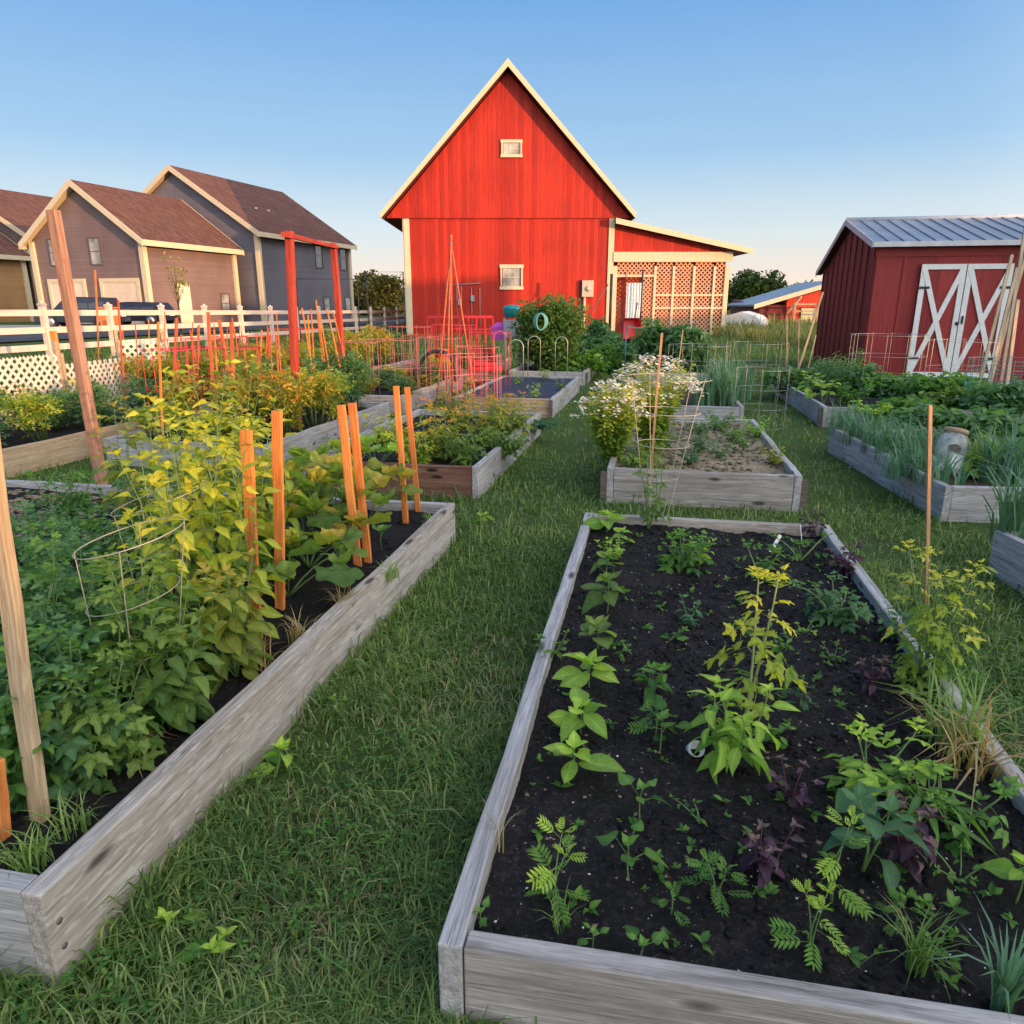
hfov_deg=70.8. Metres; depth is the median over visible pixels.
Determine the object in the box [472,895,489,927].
weed
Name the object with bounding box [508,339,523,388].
hoop
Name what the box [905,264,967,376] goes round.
door
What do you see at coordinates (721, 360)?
leek clump
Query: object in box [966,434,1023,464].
garden plant
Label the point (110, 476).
vine plant
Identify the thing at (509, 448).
tomato plant
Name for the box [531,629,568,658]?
weed
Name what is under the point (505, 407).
tomato plant
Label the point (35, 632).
potato plant
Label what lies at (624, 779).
bean seedling
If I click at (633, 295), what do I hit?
curtain
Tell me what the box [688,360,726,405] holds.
leek clump
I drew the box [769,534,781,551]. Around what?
plant tag
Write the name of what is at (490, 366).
plastic tray
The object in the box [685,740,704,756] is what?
cup
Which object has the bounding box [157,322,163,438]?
wooden stake
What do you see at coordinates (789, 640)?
herb plant
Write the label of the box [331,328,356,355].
tomato plant
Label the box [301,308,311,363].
wooden stake
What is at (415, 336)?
wire cage
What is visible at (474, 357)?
wire cage
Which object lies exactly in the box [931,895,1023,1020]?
grass tuft
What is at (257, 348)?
wire cage
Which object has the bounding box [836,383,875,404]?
garden plant
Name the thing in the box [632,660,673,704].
herb plant
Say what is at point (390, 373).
tomato plant
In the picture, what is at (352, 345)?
tomato plant
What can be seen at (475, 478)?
raised bed
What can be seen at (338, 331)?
wooden stake
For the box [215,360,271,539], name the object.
vine plant
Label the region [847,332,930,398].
wire cage
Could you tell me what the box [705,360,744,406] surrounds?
leek clump
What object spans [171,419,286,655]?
vine plant
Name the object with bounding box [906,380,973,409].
garden plant
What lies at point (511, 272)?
window
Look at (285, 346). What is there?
tomato plant
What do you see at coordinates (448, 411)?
tomato plant
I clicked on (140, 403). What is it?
tomato plant
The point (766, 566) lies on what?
herb plant
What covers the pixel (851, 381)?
garden plant
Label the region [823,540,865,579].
purple basil
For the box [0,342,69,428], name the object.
lattice panel
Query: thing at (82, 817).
grass tuft
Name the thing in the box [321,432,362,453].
plant
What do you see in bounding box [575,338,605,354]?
shrub
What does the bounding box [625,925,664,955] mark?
weed
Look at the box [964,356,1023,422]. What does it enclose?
wire cage
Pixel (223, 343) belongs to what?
wooden stake
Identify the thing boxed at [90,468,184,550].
potato plant
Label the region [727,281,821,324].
barn
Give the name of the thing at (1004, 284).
garden pole
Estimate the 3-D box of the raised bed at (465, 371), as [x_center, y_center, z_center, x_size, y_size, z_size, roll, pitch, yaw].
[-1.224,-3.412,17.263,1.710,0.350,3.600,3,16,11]
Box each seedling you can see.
[371,523,390,549]
[511,372,525,383]
[527,383,541,397]
[538,367,550,379]
[543,730,624,782]
[548,687,606,741]
[551,649,619,687]
[553,378,566,388]
[578,613,616,648]
[580,570,630,614]
[583,510,626,531]
[589,551,623,574]
[596,820,669,878]
[610,526,634,546]
[617,771,673,819]
[637,695,697,754]
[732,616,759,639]
[981,850,1023,904]
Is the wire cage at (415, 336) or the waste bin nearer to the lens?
the wire cage at (415, 336)
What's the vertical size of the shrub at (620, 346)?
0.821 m
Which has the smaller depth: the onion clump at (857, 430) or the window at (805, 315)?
the onion clump at (857, 430)
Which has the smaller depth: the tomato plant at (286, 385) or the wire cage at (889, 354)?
the tomato plant at (286, 385)
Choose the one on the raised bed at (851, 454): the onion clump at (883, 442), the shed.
the onion clump at (883, 442)
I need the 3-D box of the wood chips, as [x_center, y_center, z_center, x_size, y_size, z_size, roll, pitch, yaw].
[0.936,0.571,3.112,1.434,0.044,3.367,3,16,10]
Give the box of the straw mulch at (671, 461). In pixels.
[617,421,785,473]
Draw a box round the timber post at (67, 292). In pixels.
[45,209,108,484]
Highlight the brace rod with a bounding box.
[579,284,608,331]
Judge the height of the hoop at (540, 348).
0.927 m
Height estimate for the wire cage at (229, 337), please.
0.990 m
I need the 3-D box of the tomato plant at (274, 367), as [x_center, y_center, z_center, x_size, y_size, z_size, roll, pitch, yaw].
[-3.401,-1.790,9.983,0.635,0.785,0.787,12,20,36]
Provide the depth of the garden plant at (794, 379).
12.22 m
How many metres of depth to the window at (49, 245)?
41.50 m
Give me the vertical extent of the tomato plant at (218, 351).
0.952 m
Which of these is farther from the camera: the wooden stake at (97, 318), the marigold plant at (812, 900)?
the wooden stake at (97, 318)
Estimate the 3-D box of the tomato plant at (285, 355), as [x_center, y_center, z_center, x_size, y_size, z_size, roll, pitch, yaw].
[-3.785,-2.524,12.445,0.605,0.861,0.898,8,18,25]
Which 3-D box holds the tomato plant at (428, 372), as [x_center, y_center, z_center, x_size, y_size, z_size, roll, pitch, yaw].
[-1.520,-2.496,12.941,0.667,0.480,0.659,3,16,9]
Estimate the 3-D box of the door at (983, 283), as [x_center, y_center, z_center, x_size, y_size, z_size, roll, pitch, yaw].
[9.884,-4.010,15.177,0.860,2.320,0.091,3,16,10]
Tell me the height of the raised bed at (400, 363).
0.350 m
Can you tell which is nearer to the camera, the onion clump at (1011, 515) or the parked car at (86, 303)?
the onion clump at (1011, 515)
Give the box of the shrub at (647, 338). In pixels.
[629,317,672,368]
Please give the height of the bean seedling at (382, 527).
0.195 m
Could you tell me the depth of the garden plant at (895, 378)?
11.20 m
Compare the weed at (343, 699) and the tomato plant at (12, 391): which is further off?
the tomato plant at (12, 391)
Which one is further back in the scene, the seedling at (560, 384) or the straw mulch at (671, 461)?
the seedling at (560, 384)
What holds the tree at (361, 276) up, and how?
on the ground at (800, 453)
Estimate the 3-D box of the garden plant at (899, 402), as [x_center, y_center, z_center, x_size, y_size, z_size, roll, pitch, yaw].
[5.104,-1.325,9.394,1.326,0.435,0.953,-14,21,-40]
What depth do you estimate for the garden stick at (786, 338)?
14.09 m
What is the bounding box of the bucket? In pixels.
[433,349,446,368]
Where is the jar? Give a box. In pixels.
[935,426,968,469]
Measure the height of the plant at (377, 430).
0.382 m
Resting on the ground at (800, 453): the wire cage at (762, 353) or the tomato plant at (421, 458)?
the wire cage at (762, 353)
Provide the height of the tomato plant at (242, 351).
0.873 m
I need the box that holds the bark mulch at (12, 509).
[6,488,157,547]
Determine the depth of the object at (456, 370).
12.09 m
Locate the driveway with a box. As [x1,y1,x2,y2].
[0,325,95,327]
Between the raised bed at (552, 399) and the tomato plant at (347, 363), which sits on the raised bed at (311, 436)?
the tomato plant at (347, 363)
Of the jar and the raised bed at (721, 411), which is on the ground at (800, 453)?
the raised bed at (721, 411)
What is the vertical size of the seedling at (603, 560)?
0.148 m
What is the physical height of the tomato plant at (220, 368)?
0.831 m
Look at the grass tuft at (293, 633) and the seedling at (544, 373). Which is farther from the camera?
the seedling at (544, 373)
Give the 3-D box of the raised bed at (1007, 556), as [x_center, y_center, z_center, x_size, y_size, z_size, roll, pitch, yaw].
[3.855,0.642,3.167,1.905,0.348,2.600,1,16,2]
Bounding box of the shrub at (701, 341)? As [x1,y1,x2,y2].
[668,327,714,371]
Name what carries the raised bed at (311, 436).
on the ground at (800, 453)
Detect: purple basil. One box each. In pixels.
[738,818,804,892]
[762,753,824,808]
[797,509,826,536]
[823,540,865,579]
[851,655,892,695]
[876,790,948,884]
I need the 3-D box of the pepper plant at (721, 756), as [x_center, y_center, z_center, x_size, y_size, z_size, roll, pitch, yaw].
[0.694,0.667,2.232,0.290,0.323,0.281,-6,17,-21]
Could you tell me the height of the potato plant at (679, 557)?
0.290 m
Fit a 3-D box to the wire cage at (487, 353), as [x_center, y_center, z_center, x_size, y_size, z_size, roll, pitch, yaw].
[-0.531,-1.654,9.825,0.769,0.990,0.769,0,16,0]
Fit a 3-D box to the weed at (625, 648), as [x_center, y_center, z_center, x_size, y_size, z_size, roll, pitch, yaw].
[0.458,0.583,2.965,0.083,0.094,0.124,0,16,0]
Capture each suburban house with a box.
[0,189,52,309]
[0,232,34,321]
[18,179,243,324]
[141,164,356,321]
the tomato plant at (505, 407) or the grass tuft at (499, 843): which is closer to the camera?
the grass tuft at (499, 843)
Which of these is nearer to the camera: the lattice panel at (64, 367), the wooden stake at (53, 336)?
the lattice panel at (64, 367)
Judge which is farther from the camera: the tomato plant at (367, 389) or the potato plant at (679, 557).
the tomato plant at (367, 389)
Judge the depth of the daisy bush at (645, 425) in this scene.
6.59 m
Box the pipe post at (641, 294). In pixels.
[640,270,643,318]
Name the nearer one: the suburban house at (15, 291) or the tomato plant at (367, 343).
the tomato plant at (367, 343)
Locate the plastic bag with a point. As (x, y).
(496, 327)
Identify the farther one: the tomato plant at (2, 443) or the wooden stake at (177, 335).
the wooden stake at (177, 335)
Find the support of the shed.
on the ground at (800, 453)
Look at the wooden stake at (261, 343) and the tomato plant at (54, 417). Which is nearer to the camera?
the tomato plant at (54, 417)
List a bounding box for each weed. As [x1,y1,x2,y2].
[148,906,206,928]
[173,926,237,963]
[246,735,292,778]
[328,693,347,714]
[469,511,492,523]
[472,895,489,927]
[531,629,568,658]
[576,922,609,947]
[613,643,631,661]
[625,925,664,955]
[669,794,707,826]
[934,843,985,886]
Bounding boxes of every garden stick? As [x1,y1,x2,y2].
[676,330,682,378]
[786,316,787,368]
[798,292,823,369]
[798,318,799,365]
[808,335,816,367]
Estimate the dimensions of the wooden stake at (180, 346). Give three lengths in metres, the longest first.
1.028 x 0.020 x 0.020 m
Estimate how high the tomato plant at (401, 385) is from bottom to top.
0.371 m
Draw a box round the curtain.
[625,283,643,317]
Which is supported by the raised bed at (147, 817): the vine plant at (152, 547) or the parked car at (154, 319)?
the vine plant at (152, 547)
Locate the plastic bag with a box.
[491,322,507,339]
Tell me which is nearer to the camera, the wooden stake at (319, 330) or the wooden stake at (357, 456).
the wooden stake at (357, 456)
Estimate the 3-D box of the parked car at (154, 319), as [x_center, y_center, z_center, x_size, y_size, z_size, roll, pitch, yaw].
[-19.565,-10.327,37.613,3.725,1.255,1.855,1,16,2]
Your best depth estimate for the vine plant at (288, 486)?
3.70 m
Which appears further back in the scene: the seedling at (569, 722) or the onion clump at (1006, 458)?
the onion clump at (1006, 458)
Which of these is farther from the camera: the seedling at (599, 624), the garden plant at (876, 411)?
the garden plant at (876, 411)
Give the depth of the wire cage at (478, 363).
12.14 m
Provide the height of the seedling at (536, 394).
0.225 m
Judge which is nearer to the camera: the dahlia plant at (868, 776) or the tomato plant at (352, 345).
the dahlia plant at (868, 776)
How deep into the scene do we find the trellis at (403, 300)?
23.03 m
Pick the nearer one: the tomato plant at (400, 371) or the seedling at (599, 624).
the seedling at (599, 624)
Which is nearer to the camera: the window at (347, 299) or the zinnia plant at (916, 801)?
the zinnia plant at (916, 801)
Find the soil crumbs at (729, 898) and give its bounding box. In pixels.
[493,524,1023,1000]
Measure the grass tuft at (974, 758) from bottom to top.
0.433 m
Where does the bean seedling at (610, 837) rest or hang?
on the raised bed at (526, 968)
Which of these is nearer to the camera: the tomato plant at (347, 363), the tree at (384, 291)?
the tomato plant at (347, 363)
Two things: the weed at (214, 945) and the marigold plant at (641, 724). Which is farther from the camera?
the marigold plant at (641, 724)
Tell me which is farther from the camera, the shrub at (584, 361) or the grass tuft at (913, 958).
the shrub at (584, 361)
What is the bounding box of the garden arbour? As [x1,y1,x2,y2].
[280,231,345,428]
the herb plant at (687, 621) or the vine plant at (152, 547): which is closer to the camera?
the vine plant at (152, 547)
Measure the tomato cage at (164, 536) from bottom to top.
0.854 m
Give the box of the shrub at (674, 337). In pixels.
[646,320,709,367]
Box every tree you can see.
[160,252,189,336]
[353,269,382,314]
[353,273,405,315]
[726,269,786,313]
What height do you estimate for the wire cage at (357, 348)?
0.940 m
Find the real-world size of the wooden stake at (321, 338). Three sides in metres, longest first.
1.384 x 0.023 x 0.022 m
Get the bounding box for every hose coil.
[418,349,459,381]
[533,313,547,330]
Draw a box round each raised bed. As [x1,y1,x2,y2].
[0,411,170,478]
[0,480,455,987]
[104,401,388,470]
[117,384,247,415]
[301,409,540,498]
[309,359,413,373]
[315,375,462,413]
[403,358,510,382]
[438,512,1023,1023]
[454,375,579,418]
[509,362,596,385]
[600,417,808,511]
[631,382,744,418]
[636,359,723,382]
[774,379,1023,427]
[828,428,1021,522]
[988,530,1023,593]
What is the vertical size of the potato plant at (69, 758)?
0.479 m
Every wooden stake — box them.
[0,439,50,822]
[0,757,11,841]
[49,331,60,352]
[94,270,100,381]
[117,300,125,403]
[121,330,129,387]
[135,323,139,399]
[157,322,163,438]
[171,318,176,416]
[176,316,177,361]
[180,335,181,361]
[189,330,202,398]
[196,325,199,412]
[206,312,214,412]
[213,330,218,381]
[217,320,238,416]
[229,322,234,418]
[231,318,240,363]
[239,429,262,637]
[259,330,262,362]
[265,320,267,359]
[267,328,270,385]
[270,333,273,409]
[271,410,284,609]
[275,335,279,391]
[276,313,280,373]
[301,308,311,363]
[307,315,310,364]
[310,309,314,365]
[315,300,322,361]
[318,312,326,372]
[319,315,330,373]
[326,309,340,366]
[332,312,344,355]
[337,405,361,566]
[348,403,371,562]
[393,386,408,523]
[404,387,420,511]
[649,333,662,483]
[924,405,931,645]
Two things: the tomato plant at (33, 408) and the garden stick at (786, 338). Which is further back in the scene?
the garden stick at (786, 338)
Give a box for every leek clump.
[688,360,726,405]
[700,356,745,402]
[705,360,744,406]
[711,350,749,383]
[729,357,760,399]
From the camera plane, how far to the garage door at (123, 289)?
40.62 m
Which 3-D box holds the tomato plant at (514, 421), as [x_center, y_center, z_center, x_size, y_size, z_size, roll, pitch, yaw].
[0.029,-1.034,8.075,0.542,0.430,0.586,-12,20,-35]
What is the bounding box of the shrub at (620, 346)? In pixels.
[601,335,635,363]
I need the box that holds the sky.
[0,0,1023,288]
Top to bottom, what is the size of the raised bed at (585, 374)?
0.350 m
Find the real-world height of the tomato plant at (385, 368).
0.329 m
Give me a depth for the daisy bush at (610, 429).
6.35 m
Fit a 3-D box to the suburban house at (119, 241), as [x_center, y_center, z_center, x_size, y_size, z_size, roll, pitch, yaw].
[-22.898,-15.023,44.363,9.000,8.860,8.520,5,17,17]
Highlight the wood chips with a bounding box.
[509,525,1023,1002]
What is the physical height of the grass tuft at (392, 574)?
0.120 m
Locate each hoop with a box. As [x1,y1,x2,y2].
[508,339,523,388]
[528,336,540,366]
[555,337,567,366]
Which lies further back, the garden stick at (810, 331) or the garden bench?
the garden bench
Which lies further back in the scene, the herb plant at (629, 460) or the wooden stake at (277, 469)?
the herb plant at (629, 460)
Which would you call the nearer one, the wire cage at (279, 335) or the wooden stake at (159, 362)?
the wooden stake at (159, 362)
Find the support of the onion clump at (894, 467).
on the raised bed at (851, 454)
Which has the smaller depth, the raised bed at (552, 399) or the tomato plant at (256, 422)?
the tomato plant at (256, 422)
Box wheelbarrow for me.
[618,302,640,343]
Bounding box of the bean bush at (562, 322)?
[508,291,595,370]
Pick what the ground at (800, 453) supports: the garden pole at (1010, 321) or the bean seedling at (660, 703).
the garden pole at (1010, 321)
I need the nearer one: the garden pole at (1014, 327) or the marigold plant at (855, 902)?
the marigold plant at (855, 902)
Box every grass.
[0,324,834,380]
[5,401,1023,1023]
[701,303,817,349]
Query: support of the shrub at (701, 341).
on the raised bed at (639, 369)
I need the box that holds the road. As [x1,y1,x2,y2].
[0,315,405,341]
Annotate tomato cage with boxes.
[72,516,184,679]
[110,479,207,624]
[627,373,711,515]
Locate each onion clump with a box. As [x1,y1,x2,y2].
[820,395,868,434]
[825,404,887,445]
[841,408,937,459]
[849,408,918,453]
[875,431,951,480]
[881,417,966,470]
[909,445,985,488]
[918,450,1023,543]
[947,419,1022,467]
[953,410,1023,486]
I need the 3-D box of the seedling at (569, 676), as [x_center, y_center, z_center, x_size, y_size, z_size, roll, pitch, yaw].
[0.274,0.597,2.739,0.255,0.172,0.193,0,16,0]
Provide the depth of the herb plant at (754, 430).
7.64 m
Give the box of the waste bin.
[95,307,118,331]
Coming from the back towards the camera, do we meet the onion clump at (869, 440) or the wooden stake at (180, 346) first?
the wooden stake at (180, 346)
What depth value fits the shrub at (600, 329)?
21.15 m
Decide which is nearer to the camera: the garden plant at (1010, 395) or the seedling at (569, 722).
the seedling at (569, 722)
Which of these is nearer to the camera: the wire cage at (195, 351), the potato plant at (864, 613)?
the potato plant at (864, 613)
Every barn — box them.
[380,59,753,334]
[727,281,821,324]
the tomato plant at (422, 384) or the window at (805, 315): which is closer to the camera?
the tomato plant at (422, 384)
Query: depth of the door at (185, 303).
42.78 m
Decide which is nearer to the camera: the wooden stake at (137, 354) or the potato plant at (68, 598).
the potato plant at (68, 598)
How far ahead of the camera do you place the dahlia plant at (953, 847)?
1.94 m
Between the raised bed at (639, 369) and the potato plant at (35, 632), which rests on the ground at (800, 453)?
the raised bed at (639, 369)
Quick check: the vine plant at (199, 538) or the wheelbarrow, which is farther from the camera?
the wheelbarrow
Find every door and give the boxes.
[47,279,91,323]
[98,278,144,323]
[177,284,193,322]
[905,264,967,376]
[949,263,1014,377]
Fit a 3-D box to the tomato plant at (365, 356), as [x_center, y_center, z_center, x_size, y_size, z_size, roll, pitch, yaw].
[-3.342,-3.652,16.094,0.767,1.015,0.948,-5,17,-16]
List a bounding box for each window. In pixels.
[46,239,54,265]
[87,237,102,264]
[220,293,230,309]
[314,244,323,268]
[323,296,330,314]
[339,248,346,270]
[344,297,351,313]
[500,264,523,289]
[501,139,522,157]
[801,308,815,321]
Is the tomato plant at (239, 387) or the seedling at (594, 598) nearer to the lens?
the seedling at (594, 598)
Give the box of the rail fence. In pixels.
[0,301,405,359]
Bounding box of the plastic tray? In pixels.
[467,361,502,371]
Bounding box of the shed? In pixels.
[813,214,1023,382]
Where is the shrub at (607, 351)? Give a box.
[581,343,626,374]
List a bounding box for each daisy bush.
[570,378,653,462]
[602,353,707,454]
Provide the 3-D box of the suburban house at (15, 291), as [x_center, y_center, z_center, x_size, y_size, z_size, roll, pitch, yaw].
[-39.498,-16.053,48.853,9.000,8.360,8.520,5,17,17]
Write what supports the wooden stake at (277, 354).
in the raised bed at (311, 436)
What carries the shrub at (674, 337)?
on the raised bed at (639, 369)
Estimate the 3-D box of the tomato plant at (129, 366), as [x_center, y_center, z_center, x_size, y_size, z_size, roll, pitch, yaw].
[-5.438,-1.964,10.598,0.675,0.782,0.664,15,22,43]
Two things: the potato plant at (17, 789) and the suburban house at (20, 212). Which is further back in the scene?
the suburban house at (20, 212)
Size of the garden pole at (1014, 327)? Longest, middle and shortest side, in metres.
2.001 x 0.059 x 0.039 m
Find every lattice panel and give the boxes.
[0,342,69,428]
[59,353,127,411]
[113,329,169,397]
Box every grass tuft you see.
[0,817,68,878]
[17,783,114,845]
[108,703,172,777]
[232,623,301,672]
[276,607,323,643]
[316,584,374,607]
[368,556,411,581]
[420,511,442,524]
[480,795,522,852]
[530,875,587,934]
[590,454,598,471]
[850,891,986,1007]
[868,642,1023,756]
[884,679,1023,827]
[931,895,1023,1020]
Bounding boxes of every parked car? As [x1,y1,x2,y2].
[34,297,130,326]
[120,302,178,324]
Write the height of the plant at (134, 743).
0.448 m
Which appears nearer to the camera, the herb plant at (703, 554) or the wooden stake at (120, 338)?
the herb plant at (703, 554)
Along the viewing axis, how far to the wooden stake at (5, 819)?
1.92 m
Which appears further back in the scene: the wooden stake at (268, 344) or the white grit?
the wooden stake at (268, 344)
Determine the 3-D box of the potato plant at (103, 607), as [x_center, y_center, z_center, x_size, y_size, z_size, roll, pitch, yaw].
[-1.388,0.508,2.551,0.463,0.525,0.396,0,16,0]
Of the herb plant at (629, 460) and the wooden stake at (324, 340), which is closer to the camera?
the herb plant at (629, 460)
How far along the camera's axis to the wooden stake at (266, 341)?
10.81 m
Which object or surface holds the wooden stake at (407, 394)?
on the raised bed at (147, 817)
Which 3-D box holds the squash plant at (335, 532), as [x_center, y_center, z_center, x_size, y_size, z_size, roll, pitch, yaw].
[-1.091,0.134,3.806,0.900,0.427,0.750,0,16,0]
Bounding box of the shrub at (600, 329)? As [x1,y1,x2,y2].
[576,316,623,345]
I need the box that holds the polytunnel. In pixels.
[725,311,767,327]
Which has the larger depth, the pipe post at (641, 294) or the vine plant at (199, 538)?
the pipe post at (641, 294)
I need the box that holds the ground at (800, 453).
[0,305,1023,1023]
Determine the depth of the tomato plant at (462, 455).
6.54 m
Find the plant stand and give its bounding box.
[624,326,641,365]
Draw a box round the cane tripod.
[436,235,473,402]
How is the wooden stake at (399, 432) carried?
on the raised bed at (147, 817)
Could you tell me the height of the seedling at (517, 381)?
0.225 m
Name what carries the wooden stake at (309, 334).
on the ground at (800, 453)
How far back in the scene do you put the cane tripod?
11.18 m
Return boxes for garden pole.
[979,254,1013,384]
[986,267,1018,384]
[991,257,1023,382]
[998,228,1023,387]
[1005,299,1019,384]
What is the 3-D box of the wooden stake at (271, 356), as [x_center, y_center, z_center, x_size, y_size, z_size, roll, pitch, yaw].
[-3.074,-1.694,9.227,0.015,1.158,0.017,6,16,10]
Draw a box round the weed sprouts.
[530,533,1018,991]
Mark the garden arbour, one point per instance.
(290, 237)
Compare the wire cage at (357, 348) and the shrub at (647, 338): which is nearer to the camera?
the wire cage at (357, 348)
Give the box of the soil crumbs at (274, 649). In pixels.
[4,488,428,869]
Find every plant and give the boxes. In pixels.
[0,376,43,426]
[0,388,63,440]
[0,389,20,435]
[0,422,11,445]
[0,516,82,633]
[0,531,122,681]
[0,563,94,693]
[0,613,122,721]
[0,634,71,813]
[0,654,115,813]
[5,637,148,785]
[9,502,106,568]
[10,499,79,595]
[14,519,135,614]
[20,386,67,408]
[24,467,103,538]
[26,388,81,428]
[27,582,191,736]
[32,531,161,654]
[37,639,182,795]
[50,582,187,701]
[55,377,117,417]
[59,381,122,428]
[73,540,205,721]
[74,492,158,597]
[89,395,170,577]
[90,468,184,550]
[92,573,224,737]
[100,448,224,677]
[110,373,167,418]
[114,351,164,394]
[122,400,182,439]
[125,367,216,601]
[136,382,245,632]
[138,635,218,724]
[144,346,200,400]
[150,371,208,431]
[164,359,245,591]
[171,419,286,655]
[171,548,275,697]
[174,410,229,441]
[178,349,208,390]
[191,351,229,395]
[200,365,249,411]
[202,341,250,377]
[202,350,240,390]
[203,370,253,430]
[212,414,271,442]
[213,526,367,597]
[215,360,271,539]
[224,348,262,370]
[230,449,352,540]
[230,497,392,567]
[232,395,309,562]
[235,340,265,358]
[235,354,275,414]
[239,369,277,424]
[242,338,287,366]
[246,354,288,404]
[253,365,316,433]
[272,366,313,415]
[275,360,348,426]
[278,341,319,374]
[279,335,308,357]
[283,438,381,513]
[285,462,395,555]
[287,342,323,372]
[299,349,338,409]
[309,365,355,414]
[310,324,335,366]
[316,329,338,368]
[319,349,375,408]
[319,453,422,526]
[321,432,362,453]
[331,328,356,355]
[336,329,365,369]
[349,371,381,394]
[352,331,379,360]
[354,325,378,366]
[357,325,380,362]
[360,433,407,461]
[361,413,406,446]
[365,366,384,380]
[368,325,395,364]
[371,366,399,388]
[375,362,399,375]
[377,419,440,463]
[379,374,418,394]
[383,365,411,378]
[385,330,409,361]
[396,372,434,389]
[399,363,422,378]
[407,360,441,385]
[413,397,477,459]
[418,355,435,368]
[429,424,490,465]
[432,358,461,379]
[434,374,481,428]
[453,347,477,368]
[459,392,514,445]
[479,341,497,361]
[479,425,529,459]
[480,386,527,424]
[487,400,541,435]
[520,417,560,435]
[523,814,590,924]
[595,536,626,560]
[619,440,670,467]
[627,451,673,528]
[628,695,678,741]
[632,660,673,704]
[650,881,690,925]
[657,527,714,576]
[660,626,689,640]
[661,429,685,446]
[675,593,703,625]
[676,848,752,917]
[680,444,708,464]
[681,415,724,434]
[683,674,800,783]
[684,535,716,564]
[689,431,721,451]
[702,410,739,429]
[703,563,807,732]
[708,437,735,457]
[718,423,748,441]
[731,430,765,449]
[733,538,790,583]
[741,415,769,436]
[755,365,819,394]
[758,441,785,464]
[762,722,795,744]
[765,530,832,561]
[767,622,799,652]
[767,878,850,972]
[782,682,819,710]
[785,570,874,633]
[793,370,825,395]
[794,620,819,635]
[804,379,841,403]
[806,347,872,394]
[809,804,873,921]
[819,641,848,661]
[821,712,953,822]
[821,781,931,896]
[827,361,909,398]
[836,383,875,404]
[848,400,892,420]
[855,370,919,399]
[864,402,976,439]
[868,395,946,420]
[868,590,924,640]
[874,885,927,936]
[878,756,998,869]
[880,538,998,700]
[889,759,1023,858]
[900,370,984,396]
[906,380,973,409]
[955,376,1023,415]
[955,403,1023,440]
[961,449,1000,477]
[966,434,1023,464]
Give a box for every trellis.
[296,279,360,342]
[365,272,406,351]
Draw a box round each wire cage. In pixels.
[141,347,200,421]
[160,337,206,397]
[176,345,227,416]
[185,337,220,397]
[212,336,249,356]
[212,345,266,421]
[236,334,271,356]
[272,328,299,352]
[298,328,322,352]
[335,340,381,371]
[369,338,418,391]
[389,325,432,377]
[403,334,445,394]
[416,336,462,405]
[432,324,476,387]
[444,352,500,410]
[449,327,491,392]
[456,345,499,408]
[468,332,510,384]
[667,343,731,379]
[725,341,789,379]
[733,365,790,432]
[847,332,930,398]
[924,338,1002,381]
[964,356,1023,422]
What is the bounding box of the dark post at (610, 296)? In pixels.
[608,274,612,330]
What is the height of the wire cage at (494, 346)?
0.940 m
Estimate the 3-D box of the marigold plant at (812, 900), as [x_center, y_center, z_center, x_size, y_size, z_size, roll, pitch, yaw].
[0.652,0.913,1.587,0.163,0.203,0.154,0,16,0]
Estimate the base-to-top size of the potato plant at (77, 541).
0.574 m
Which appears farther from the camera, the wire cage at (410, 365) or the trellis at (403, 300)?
the trellis at (403, 300)
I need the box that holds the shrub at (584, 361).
[544,349,611,373]
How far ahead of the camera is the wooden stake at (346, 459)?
3.80 m
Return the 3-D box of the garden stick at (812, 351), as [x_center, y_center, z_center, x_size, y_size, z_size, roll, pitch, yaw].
[5.930,-3.040,14.317,0.023,0.940,0.024,10,16,8]
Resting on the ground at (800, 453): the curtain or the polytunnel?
the polytunnel
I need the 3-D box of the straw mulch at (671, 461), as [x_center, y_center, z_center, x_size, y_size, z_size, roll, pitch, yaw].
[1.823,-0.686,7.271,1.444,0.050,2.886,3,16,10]
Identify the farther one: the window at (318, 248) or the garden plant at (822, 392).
the window at (318, 248)
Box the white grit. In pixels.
[493,533,1023,995]
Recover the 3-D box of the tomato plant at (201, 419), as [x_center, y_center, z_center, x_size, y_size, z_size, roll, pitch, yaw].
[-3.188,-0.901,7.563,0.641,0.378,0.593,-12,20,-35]
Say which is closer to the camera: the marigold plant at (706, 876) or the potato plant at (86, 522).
the marigold plant at (706, 876)
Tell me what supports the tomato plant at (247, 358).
on the raised bed at (185, 399)
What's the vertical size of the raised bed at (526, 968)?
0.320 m
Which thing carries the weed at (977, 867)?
on the raised bed at (526, 968)
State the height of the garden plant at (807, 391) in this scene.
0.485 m
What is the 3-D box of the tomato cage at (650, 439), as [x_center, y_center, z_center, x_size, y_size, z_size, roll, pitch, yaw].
[1.023,-0.350,4.835,0.545,1.112,0.540,0,16,0]
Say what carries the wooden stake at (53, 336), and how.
on the ground at (800, 453)
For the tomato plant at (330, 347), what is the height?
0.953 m
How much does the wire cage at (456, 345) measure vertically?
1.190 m
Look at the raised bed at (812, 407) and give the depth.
10.67 m
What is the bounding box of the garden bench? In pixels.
[427,316,493,361]

